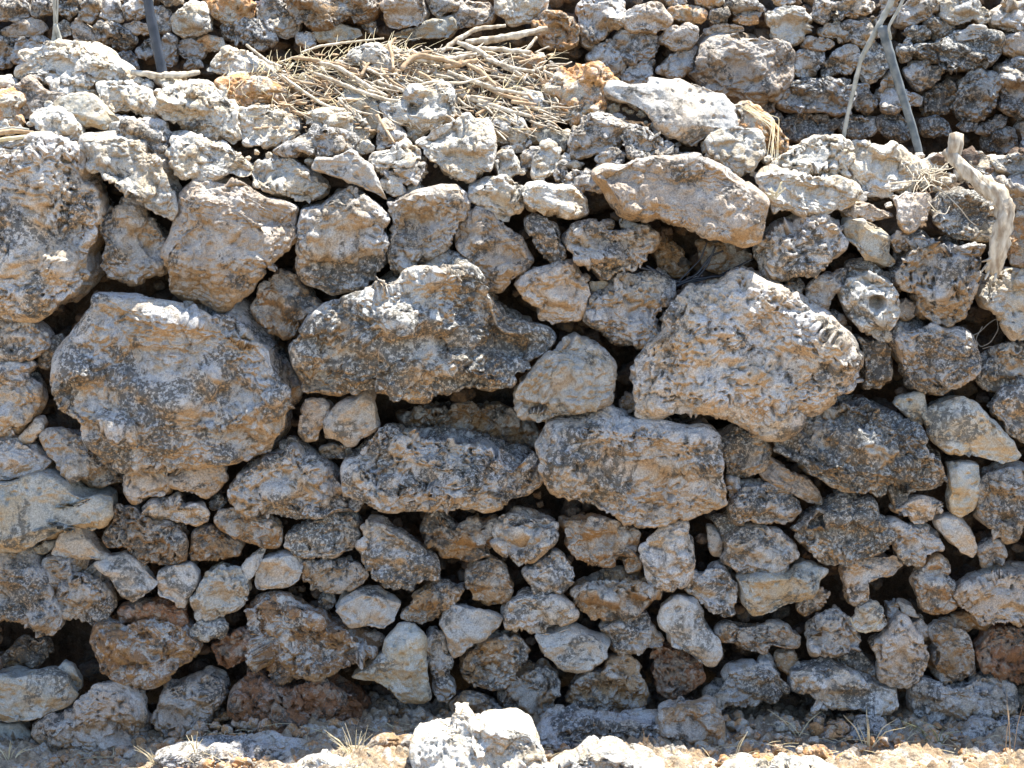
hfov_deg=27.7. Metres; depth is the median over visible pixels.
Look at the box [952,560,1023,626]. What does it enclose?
wall stone
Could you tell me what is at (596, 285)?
wall stone
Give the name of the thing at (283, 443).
wall stone
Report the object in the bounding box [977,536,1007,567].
wall stone
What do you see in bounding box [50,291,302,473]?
wall stone
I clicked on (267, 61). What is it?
dry stick
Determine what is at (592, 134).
rubble stone
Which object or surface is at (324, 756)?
ground rock
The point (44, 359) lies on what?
wall stone
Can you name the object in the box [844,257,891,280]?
wall stone
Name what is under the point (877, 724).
ground rock
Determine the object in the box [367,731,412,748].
ground rock
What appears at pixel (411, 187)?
rubble stone
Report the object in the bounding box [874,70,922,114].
wall stone
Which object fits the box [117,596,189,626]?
wall stone
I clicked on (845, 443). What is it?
wall stone
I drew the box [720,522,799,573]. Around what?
wall stone
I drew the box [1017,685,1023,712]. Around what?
wall stone
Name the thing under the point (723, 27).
wall stone
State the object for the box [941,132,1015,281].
fallen branch
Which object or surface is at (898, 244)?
wall stone
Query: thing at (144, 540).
wall stone
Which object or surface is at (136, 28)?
wall stone
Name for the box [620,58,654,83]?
wall stone
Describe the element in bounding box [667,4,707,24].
wall stone
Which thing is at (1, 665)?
wall stone
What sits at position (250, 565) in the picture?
wall stone
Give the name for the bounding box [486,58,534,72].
dry stick
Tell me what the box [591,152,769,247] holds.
wall stone
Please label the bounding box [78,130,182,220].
rubble stone
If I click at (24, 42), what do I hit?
wall stone
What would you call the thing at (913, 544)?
wall stone
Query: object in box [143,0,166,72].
dark pole
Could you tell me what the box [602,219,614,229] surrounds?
wall stone
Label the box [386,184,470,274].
wall stone
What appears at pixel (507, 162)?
rubble stone
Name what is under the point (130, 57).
wall stone
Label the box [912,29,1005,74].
wall stone
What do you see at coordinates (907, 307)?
wall stone
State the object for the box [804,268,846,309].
wall stone
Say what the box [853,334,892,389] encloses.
wall stone
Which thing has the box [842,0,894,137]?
cane stake
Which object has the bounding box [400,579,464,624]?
wall stone
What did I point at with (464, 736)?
ground rock
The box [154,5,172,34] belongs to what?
wall stone
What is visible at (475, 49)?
dry stick
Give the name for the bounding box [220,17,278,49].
wall stone
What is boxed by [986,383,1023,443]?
wall stone
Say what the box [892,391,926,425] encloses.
wall stone
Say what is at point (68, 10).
wall stone
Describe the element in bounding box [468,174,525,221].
wall stone
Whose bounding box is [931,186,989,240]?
rubble stone
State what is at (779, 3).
wall stone
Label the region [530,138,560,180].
rubble stone
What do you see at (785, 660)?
wall stone
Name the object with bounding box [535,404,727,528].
wall stone
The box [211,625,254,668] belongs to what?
wall stone
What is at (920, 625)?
wall stone
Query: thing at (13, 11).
wall stone
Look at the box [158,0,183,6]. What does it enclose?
wall stone
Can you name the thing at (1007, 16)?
wall stone
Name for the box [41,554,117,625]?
wall stone
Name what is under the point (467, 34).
dry stick
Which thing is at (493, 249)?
wall stone
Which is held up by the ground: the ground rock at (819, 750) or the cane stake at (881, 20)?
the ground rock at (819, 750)
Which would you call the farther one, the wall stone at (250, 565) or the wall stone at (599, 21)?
the wall stone at (599, 21)
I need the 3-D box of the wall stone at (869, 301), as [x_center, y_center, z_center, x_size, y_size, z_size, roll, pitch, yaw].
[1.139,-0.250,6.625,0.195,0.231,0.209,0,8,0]
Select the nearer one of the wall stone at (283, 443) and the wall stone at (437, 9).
the wall stone at (283, 443)
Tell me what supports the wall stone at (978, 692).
on the ground
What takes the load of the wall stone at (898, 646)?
on the wall stone at (827, 682)
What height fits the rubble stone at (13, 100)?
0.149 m
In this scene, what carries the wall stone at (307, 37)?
on the terrace soil at (70, 640)
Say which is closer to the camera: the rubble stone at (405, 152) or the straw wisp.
the straw wisp
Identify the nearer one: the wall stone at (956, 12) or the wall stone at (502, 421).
the wall stone at (502, 421)
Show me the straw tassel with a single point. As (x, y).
(765, 116)
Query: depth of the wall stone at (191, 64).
7.33 m
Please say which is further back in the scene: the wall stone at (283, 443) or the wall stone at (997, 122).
the wall stone at (997, 122)
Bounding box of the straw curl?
[850,617,878,631]
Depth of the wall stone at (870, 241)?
6.60 m
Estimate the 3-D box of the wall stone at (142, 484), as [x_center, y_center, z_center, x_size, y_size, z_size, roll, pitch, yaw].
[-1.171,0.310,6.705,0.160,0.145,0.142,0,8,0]
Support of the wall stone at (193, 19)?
on the wall stone at (189, 48)
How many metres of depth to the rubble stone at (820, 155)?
6.72 m
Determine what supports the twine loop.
hanging from the wall stone at (1001, 297)
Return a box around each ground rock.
[153,730,307,767]
[293,749,357,767]
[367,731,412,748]
[409,702,551,767]
[536,704,663,752]
[549,735,664,767]
[655,695,725,746]
[718,752,837,767]
[791,744,832,759]
[850,715,892,743]
[960,713,1023,741]
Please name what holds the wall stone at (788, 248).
on the wall stone at (751, 350)
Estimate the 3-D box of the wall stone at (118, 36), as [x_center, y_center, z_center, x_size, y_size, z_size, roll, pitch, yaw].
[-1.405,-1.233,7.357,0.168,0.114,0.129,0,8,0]
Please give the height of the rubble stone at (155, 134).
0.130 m
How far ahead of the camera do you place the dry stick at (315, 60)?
6.88 m
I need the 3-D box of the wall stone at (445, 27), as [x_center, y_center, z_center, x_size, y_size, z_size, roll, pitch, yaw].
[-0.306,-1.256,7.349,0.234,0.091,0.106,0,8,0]
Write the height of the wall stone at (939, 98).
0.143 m
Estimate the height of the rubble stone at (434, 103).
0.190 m
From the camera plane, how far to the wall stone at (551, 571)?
6.67 m
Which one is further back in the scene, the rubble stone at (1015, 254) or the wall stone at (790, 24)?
the wall stone at (790, 24)
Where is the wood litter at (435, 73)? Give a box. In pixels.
[334,41,583,140]
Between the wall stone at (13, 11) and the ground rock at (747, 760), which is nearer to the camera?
the ground rock at (747, 760)
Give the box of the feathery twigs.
[257,31,422,72]
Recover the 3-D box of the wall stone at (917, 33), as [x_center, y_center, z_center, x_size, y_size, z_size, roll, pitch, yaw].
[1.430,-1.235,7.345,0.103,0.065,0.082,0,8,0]
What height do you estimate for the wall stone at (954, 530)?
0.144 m
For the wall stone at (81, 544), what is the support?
on the wall stone at (85, 590)
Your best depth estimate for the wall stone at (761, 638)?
6.70 m
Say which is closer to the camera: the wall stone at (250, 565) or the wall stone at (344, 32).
the wall stone at (250, 565)
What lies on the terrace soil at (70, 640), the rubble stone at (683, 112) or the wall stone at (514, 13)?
the rubble stone at (683, 112)
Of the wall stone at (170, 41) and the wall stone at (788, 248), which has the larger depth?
the wall stone at (170, 41)
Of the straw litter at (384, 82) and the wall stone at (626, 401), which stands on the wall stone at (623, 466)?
the wall stone at (626, 401)
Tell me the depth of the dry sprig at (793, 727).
6.54 m
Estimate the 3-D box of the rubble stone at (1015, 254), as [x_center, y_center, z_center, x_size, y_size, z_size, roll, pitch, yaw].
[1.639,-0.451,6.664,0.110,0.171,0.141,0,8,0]
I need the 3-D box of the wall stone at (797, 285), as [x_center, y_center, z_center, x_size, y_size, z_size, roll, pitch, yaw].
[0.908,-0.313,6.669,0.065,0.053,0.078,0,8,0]
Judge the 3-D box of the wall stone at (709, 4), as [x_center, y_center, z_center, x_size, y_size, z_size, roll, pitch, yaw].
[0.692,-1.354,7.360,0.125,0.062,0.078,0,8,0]
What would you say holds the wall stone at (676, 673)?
on the ground
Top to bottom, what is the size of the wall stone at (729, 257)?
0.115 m
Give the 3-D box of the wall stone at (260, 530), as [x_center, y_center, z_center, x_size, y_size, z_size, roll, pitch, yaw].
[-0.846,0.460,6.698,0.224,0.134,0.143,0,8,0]
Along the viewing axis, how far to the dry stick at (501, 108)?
6.79 m
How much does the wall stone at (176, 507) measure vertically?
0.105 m
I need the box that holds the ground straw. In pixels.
[0,720,1016,767]
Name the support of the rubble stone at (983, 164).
on the top rubble at (367, 146)
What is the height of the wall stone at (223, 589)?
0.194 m
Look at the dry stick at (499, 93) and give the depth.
6.81 m
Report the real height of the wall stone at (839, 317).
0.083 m
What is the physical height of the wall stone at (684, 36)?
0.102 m
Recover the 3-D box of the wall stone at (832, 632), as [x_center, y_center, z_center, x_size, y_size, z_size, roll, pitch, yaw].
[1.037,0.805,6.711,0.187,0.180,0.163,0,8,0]
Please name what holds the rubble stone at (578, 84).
on the rubble stone at (592, 134)
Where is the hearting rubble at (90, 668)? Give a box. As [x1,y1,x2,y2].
[0,0,1023,715]
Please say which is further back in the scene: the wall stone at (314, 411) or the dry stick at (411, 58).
the dry stick at (411, 58)
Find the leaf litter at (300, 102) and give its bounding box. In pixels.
[252,46,557,131]
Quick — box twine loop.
[974,319,997,376]
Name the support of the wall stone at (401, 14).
on the wall stone at (445, 27)
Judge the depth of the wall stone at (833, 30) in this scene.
7.32 m
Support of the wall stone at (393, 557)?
on the wall stone at (431, 601)
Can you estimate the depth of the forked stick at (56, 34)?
6.85 m
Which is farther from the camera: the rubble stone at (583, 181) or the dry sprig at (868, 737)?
the rubble stone at (583, 181)
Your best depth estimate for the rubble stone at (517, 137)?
6.75 m
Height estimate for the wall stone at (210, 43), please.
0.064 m
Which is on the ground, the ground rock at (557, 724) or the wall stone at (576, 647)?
the ground rock at (557, 724)
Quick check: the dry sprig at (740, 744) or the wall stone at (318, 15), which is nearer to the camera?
the dry sprig at (740, 744)
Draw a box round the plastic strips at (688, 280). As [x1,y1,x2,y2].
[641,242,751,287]
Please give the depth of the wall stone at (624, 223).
6.65 m
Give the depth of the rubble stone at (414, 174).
6.60 m
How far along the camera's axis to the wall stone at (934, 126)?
7.31 m
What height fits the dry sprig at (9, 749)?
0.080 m
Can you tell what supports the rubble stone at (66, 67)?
on the terrace soil at (70, 640)
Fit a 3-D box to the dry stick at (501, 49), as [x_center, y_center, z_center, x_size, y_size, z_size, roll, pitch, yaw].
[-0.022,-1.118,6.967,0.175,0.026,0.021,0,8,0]
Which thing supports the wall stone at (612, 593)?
on the wall stone at (639, 635)
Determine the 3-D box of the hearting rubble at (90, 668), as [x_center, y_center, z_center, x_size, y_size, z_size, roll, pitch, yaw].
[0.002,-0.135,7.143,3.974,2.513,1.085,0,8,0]
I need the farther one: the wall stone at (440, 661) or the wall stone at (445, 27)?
the wall stone at (445, 27)
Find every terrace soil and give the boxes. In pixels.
[0,0,1023,177]
[0,66,1023,703]
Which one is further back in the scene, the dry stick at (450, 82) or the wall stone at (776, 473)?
the dry stick at (450, 82)
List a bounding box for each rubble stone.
[0,74,17,88]
[0,86,26,127]
[14,38,135,94]
[14,74,65,118]
[29,106,83,140]
[54,91,118,130]
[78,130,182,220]
[95,79,162,119]
[115,116,171,154]
[154,79,242,144]
[165,130,252,181]
[207,45,279,78]
[214,73,287,106]
[238,103,302,148]
[251,153,330,203]
[273,123,360,158]
[302,106,370,155]
[337,87,379,138]
[346,42,391,72]
[368,138,420,175]
[376,118,411,148]
[379,79,458,137]
[379,175,406,196]
[383,160,426,185]
[406,182,424,190]
[415,112,496,182]
[491,114,531,148]
[494,149,520,177]
[507,47,544,79]
[507,77,541,95]
[518,89,561,123]
[520,146,540,172]
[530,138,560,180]
[533,123,567,151]
[542,61,619,126]
[553,159,568,182]
[565,168,602,193]
[566,111,631,159]
[594,146,625,166]
[603,77,738,146]
[619,123,683,159]
[704,126,765,176]
[734,100,789,154]
[754,164,862,217]
[771,134,855,177]
[838,201,893,221]
[848,139,927,198]
[893,191,931,234]
[922,152,948,174]
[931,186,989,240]
[969,151,994,174]
[971,216,995,241]
[990,153,1023,175]
[995,174,1023,211]
[1007,216,1023,268]
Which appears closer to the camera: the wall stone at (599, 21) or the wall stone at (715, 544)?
the wall stone at (715, 544)
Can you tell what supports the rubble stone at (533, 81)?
on the top rubble at (367, 146)
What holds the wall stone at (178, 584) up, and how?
on the wall stone at (158, 608)
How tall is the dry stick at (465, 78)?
0.085 m
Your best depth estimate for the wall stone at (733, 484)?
6.67 m
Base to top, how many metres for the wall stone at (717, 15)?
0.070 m
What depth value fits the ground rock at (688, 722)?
6.43 m
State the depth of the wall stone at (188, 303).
6.63 m
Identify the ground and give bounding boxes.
[0,680,1023,767]
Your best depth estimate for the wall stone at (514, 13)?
7.30 m
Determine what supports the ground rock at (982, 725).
on the ground
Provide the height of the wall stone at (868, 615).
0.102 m
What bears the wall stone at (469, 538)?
on the wall stone at (489, 581)
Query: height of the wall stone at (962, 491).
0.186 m
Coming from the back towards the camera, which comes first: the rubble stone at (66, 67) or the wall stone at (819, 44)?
the wall stone at (819, 44)
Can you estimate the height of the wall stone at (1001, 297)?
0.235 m
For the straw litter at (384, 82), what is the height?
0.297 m
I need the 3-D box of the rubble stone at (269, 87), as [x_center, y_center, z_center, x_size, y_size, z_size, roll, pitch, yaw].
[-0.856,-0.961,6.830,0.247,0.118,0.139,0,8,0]
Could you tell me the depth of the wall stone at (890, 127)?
7.32 m
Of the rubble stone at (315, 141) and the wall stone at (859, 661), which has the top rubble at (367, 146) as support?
the rubble stone at (315, 141)
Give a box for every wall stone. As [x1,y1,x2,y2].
[0,0,31,23]
[0,17,48,37]
[0,35,15,69]
[0,131,114,322]
[0,318,54,361]
[0,360,48,437]
[0,435,54,480]
[0,464,117,552]
[0,543,65,637]
[0,634,54,668]
[0,655,2,669]
[0,665,78,722]
[0,720,31,738]
[10,35,49,64]
[18,415,47,443]
[30,0,52,17]
[31,680,151,752]
[34,538,56,554]
[37,333,65,369]
[39,427,123,488]
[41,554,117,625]
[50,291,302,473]
[51,528,110,559]
[56,0,81,20]
[57,19,71,37]
[58,659,82,689]
[70,17,97,42]
[78,0,102,24]
[89,616,203,689]
[91,19,138,51]
[94,550,157,601]
[99,0,124,22]
[99,196,169,285]
[102,503,189,566]
[117,50,139,69]
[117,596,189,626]
[121,0,153,20]
[122,465,172,504]
[123,20,148,35]
[135,38,153,59]
[141,492,209,526]
[150,665,230,738]
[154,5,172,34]
[157,560,200,607]
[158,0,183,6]
[160,175,298,312]
[161,32,179,68]
[168,466,228,498]
[170,0,213,39]
[178,38,207,59]
[183,58,203,70]
[183,300,194,307]
[188,522,245,560]
[189,617,228,641]
[190,561,251,622]
[196,34,226,51]
[202,0,256,25]
[208,706,224,731]
[209,493,227,510]
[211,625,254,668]
[214,507,283,548]
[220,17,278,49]
[220,720,243,733]
[227,440,363,519]
[227,668,371,733]
[241,548,265,579]
[244,591,383,685]
[250,268,321,340]
[253,41,268,51]
[254,549,304,589]
[255,0,302,38]
[279,435,299,449]
[283,511,363,559]
[284,0,381,31]
[288,249,556,403]
[295,31,316,48]
[295,185,391,295]
[298,397,333,441]
[301,559,315,582]
[305,555,368,593]
[311,149,386,199]
[314,24,361,43]
[318,591,336,610]
[319,442,352,459]
[322,389,380,447]
[335,585,400,628]
[340,422,542,515]
[352,622,431,703]
[355,514,440,590]
[361,20,377,36]
[366,628,384,641]
[380,0,429,29]
[384,700,433,720]
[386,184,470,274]
[393,15,457,40]
[395,400,538,448]
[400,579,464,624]
[420,511,498,561]
[426,0,463,18]
[426,626,455,702]
[439,603,502,657]
[449,690,501,712]
[451,0,497,29]
[453,204,533,293]
[459,629,530,690]
[464,554,513,605]
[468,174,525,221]
[489,506,558,566]
[494,0,548,26]
[497,658,560,717]
[500,587,579,633]
[513,332,617,422]
[514,259,590,324]
[521,547,574,594]
[522,180,588,219]
[524,212,566,262]
[531,9,580,51]
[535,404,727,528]
[535,622,610,673]
[558,512,640,567]
[561,218,661,280]
[565,652,648,712]
[569,565,662,623]
[575,0,625,50]
[581,267,675,349]
[585,38,626,79]
[589,280,608,291]
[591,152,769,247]
[598,610,664,655]
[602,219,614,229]
[612,27,659,65]
[619,218,638,228]
[619,391,633,413]
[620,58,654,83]
[622,552,642,573]
[623,1,672,34]
[629,265,863,441]
[638,519,695,592]
[649,641,705,699]
[650,236,689,278]
[655,45,697,78]
[657,593,722,667]
[658,22,698,50]
[664,0,687,6]
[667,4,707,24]
[684,559,737,617]
[687,32,795,113]
[695,0,724,9]
[695,239,753,274]
[701,652,789,709]
[703,22,743,35]
[706,523,722,556]
[707,6,730,24]
[709,510,745,536]
[713,618,800,654]
[716,423,771,477]
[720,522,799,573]
[723,0,765,17]
[726,475,740,497]
[726,478,801,525]
[733,14,758,25]
[735,557,828,615]
[752,213,848,281]
[759,456,823,504]
[764,4,813,45]
[770,109,783,126]
[772,0,795,6]
[773,394,948,510]
[774,648,800,674]
[775,76,857,116]
[780,112,839,143]
[784,278,804,293]
[787,656,898,716]
[790,489,897,566]
[794,49,824,79]
[795,586,830,616]
[800,35,834,51]
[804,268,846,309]
[804,604,860,657]
[810,0,875,24]
[816,20,850,44]
[820,44,860,77]
[828,309,851,332]
[834,648,877,679]
[837,114,877,139]
[837,271,899,342]
[838,553,903,606]
[840,14,880,48]
[840,217,895,267]
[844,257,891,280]
[851,599,887,632]
[853,82,878,115]
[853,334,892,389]
[859,41,888,84]
[867,611,929,688]
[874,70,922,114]
[875,113,910,143]
[879,0,898,16]
[884,598,898,618]
[886,515,944,566]
[888,229,985,327]
[888,494,942,523]
[889,317,981,395]
[890,230,910,252]
[892,0,939,29]
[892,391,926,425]
[895,38,916,63]
[896,598,918,617]
[899,298,915,321]
[901,25,930,42]
[902,59,944,91]
[906,669,1019,724]
[909,552,957,614]
[911,614,927,640]
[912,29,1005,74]
[918,114,951,138]
[919,77,957,116]
[922,14,955,40]
[922,395,1020,463]
[925,616,975,685]
[932,511,977,557]
[936,0,981,25]
[945,459,980,517]
[950,610,992,631]
[952,68,1001,122]
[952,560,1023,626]
[956,24,987,40]
[956,121,978,132]
[972,460,1023,544]
[972,622,1023,685]
[973,7,990,24]
[974,114,1007,136]
[974,266,1023,340]
[975,339,1023,392]
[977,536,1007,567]
[978,272,990,287]
[979,126,1017,154]
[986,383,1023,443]
[988,0,1023,32]
[993,56,1023,120]
[1002,31,1023,57]
[1012,121,1023,147]
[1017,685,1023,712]
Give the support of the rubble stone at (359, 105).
on the terrace soil at (70, 640)
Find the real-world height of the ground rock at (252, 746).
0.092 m
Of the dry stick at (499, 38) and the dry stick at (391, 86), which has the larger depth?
the dry stick at (499, 38)
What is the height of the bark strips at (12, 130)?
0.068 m
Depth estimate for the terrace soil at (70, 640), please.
7.11 m
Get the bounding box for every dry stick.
[130,70,199,78]
[245,44,281,67]
[281,75,331,106]
[291,56,358,70]
[301,38,383,52]
[306,69,409,103]
[319,61,387,96]
[377,81,464,93]
[388,37,396,69]
[400,53,461,70]
[409,76,486,85]
[415,52,476,63]
[441,24,505,52]
[444,58,477,68]
[447,70,527,95]
[457,40,522,76]
[457,93,531,117]
[465,26,547,44]
[466,63,496,86]
[480,46,531,53]
[484,88,527,101]
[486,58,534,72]
[518,36,536,59]
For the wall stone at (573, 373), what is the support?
on the wall stone at (623, 466)
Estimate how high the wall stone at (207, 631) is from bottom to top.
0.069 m
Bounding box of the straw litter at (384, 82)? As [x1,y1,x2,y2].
[226,38,566,129]
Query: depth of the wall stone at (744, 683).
6.69 m
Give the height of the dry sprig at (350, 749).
0.126 m
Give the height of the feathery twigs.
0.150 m
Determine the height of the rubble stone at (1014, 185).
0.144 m
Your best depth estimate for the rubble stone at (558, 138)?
6.75 m
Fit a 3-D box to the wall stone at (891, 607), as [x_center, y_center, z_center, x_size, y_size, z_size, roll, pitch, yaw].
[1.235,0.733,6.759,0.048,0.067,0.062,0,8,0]
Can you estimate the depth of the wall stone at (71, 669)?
6.72 m
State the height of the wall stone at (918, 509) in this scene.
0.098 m
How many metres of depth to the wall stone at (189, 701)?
6.68 m
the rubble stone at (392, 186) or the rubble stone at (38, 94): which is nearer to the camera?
the rubble stone at (392, 186)
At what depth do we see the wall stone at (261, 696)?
6.62 m
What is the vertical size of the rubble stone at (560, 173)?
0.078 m
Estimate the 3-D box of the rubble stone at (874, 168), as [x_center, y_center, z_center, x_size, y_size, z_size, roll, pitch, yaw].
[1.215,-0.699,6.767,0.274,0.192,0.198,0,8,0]
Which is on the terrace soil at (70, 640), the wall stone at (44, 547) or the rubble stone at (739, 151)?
the rubble stone at (739, 151)
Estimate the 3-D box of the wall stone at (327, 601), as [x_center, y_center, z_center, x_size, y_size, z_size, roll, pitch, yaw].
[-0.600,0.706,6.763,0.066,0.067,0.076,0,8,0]
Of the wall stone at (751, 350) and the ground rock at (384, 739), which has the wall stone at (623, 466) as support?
the wall stone at (751, 350)
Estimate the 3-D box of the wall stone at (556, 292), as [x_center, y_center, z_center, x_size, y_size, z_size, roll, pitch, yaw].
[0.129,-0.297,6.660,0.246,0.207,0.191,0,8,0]
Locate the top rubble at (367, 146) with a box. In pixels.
[0,45,1023,218]
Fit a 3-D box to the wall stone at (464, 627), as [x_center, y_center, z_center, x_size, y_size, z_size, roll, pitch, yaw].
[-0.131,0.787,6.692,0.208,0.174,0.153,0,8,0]
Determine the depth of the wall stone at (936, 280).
6.57 m
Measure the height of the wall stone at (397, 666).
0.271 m
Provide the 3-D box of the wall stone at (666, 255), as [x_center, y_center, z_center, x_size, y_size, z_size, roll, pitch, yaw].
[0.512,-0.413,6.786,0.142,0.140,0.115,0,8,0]
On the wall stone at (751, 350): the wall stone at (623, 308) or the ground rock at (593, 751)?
the wall stone at (623, 308)
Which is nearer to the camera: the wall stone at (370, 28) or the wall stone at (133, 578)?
the wall stone at (133, 578)
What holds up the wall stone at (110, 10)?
on the wall stone at (118, 36)
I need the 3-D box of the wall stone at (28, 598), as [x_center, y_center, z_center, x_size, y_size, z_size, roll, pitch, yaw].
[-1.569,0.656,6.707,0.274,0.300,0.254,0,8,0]
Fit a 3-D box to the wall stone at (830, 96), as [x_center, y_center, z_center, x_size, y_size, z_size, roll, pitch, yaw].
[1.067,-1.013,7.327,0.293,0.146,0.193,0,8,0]
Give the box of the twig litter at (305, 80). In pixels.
[272,37,565,137]
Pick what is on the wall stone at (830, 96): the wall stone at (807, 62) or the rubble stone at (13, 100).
the wall stone at (807, 62)
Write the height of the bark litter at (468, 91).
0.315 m
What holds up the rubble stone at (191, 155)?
on the wall stone at (229, 240)
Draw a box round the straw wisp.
[765,182,785,199]
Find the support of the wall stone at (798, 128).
on the hearting rubble at (90, 668)
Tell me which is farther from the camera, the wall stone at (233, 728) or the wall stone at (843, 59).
the wall stone at (843, 59)
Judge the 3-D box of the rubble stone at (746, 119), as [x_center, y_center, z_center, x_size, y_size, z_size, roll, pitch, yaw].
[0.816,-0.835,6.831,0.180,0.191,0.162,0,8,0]
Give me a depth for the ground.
6.46 m
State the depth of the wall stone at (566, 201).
6.57 m
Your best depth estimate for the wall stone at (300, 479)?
6.62 m
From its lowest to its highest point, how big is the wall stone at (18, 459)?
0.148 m
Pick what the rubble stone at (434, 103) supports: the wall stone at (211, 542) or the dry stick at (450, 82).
the dry stick at (450, 82)
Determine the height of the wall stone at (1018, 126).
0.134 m
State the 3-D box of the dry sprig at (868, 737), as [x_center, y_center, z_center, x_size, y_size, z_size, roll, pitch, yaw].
[1.108,1.063,6.373,0.178,0.136,0.100,0,8,0]
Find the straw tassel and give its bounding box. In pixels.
[740,101,780,161]
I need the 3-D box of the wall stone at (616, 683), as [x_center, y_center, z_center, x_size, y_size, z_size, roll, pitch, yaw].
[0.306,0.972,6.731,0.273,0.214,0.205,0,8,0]
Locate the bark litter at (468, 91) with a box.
[277,45,565,142]
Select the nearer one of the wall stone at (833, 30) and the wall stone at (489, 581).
the wall stone at (489, 581)
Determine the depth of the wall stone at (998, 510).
6.62 m
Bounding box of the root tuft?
[889,155,975,225]
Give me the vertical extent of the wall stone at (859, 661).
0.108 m
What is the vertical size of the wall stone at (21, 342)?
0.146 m
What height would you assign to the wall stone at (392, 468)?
0.296 m
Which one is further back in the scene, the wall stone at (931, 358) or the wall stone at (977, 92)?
the wall stone at (977, 92)
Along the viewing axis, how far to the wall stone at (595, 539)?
6.64 m
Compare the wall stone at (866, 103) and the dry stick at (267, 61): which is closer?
the dry stick at (267, 61)
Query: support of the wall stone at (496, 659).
on the wall stone at (532, 689)
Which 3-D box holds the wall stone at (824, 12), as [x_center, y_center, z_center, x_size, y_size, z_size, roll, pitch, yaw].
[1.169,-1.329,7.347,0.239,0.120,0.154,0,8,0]
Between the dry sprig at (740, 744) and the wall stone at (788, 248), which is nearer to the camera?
the dry sprig at (740, 744)
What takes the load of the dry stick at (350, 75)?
on the wood litter at (435, 73)
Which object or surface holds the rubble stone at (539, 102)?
on the terrace soil at (70, 640)
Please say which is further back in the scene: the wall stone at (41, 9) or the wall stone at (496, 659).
the wall stone at (41, 9)
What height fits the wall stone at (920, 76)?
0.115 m
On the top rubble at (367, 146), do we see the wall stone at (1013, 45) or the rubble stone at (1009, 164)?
the rubble stone at (1009, 164)
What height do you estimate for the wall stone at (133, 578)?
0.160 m
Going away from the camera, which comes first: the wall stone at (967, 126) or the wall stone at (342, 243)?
the wall stone at (342, 243)
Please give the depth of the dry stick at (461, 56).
6.91 m
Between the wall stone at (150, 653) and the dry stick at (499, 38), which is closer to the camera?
the wall stone at (150, 653)
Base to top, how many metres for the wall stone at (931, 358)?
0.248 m
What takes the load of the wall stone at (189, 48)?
on the wall stone at (191, 64)
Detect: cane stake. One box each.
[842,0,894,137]
[877,25,923,158]
[887,0,904,39]
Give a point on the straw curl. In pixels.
(861, 631)
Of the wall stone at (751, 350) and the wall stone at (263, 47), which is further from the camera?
the wall stone at (263, 47)
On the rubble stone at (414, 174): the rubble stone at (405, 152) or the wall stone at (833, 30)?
the rubble stone at (405, 152)
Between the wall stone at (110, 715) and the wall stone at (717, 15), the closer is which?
the wall stone at (110, 715)
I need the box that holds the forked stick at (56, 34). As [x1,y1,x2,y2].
[51,0,61,40]
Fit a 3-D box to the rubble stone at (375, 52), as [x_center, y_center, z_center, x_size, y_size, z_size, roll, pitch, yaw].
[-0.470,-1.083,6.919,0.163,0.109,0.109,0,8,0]
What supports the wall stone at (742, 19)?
on the wall stone at (723, 27)
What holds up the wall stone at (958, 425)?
on the wall stone at (998, 510)
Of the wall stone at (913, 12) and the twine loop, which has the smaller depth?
the twine loop
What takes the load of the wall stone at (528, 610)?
on the wall stone at (576, 647)
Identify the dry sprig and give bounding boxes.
[0,741,32,760]
[134,746,156,764]
[186,735,202,753]
[322,724,378,752]
[735,733,746,753]
[770,711,820,736]
[843,712,905,747]
[904,722,953,743]
[1005,693,1022,752]
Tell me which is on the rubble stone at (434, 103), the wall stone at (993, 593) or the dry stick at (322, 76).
the dry stick at (322, 76)
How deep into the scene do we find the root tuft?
6.64 m
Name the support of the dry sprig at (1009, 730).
on the ground
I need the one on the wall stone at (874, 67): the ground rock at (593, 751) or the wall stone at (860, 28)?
the wall stone at (860, 28)
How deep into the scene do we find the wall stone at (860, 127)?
7.33 m
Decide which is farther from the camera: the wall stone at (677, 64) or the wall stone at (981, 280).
the wall stone at (677, 64)
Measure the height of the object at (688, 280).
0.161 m
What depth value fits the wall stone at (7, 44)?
7.32 m
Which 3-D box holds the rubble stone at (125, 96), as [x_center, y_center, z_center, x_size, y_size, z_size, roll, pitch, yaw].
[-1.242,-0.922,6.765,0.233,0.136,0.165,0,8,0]
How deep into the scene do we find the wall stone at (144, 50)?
7.33 m
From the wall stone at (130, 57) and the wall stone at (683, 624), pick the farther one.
the wall stone at (130, 57)
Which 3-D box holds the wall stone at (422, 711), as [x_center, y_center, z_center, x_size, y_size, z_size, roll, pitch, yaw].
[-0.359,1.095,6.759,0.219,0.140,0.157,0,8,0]
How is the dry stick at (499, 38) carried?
on the rubble stone at (527, 65)
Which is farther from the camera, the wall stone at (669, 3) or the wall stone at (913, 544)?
the wall stone at (669, 3)
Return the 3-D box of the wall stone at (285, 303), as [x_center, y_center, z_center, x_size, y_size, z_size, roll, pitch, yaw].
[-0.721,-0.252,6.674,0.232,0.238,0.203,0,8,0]
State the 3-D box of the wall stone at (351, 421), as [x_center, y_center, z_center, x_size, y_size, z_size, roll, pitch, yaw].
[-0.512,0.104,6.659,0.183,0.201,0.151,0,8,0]
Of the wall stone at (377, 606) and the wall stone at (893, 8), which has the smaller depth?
the wall stone at (377, 606)
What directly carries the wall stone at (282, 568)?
on the wall stone at (296, 637)
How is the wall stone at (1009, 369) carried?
on the wall stone at (1005, 405)
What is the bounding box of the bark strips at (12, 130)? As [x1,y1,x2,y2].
[0,126,33,147]
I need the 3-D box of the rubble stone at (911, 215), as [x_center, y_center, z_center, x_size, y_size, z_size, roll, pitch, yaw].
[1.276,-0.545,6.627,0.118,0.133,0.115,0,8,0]

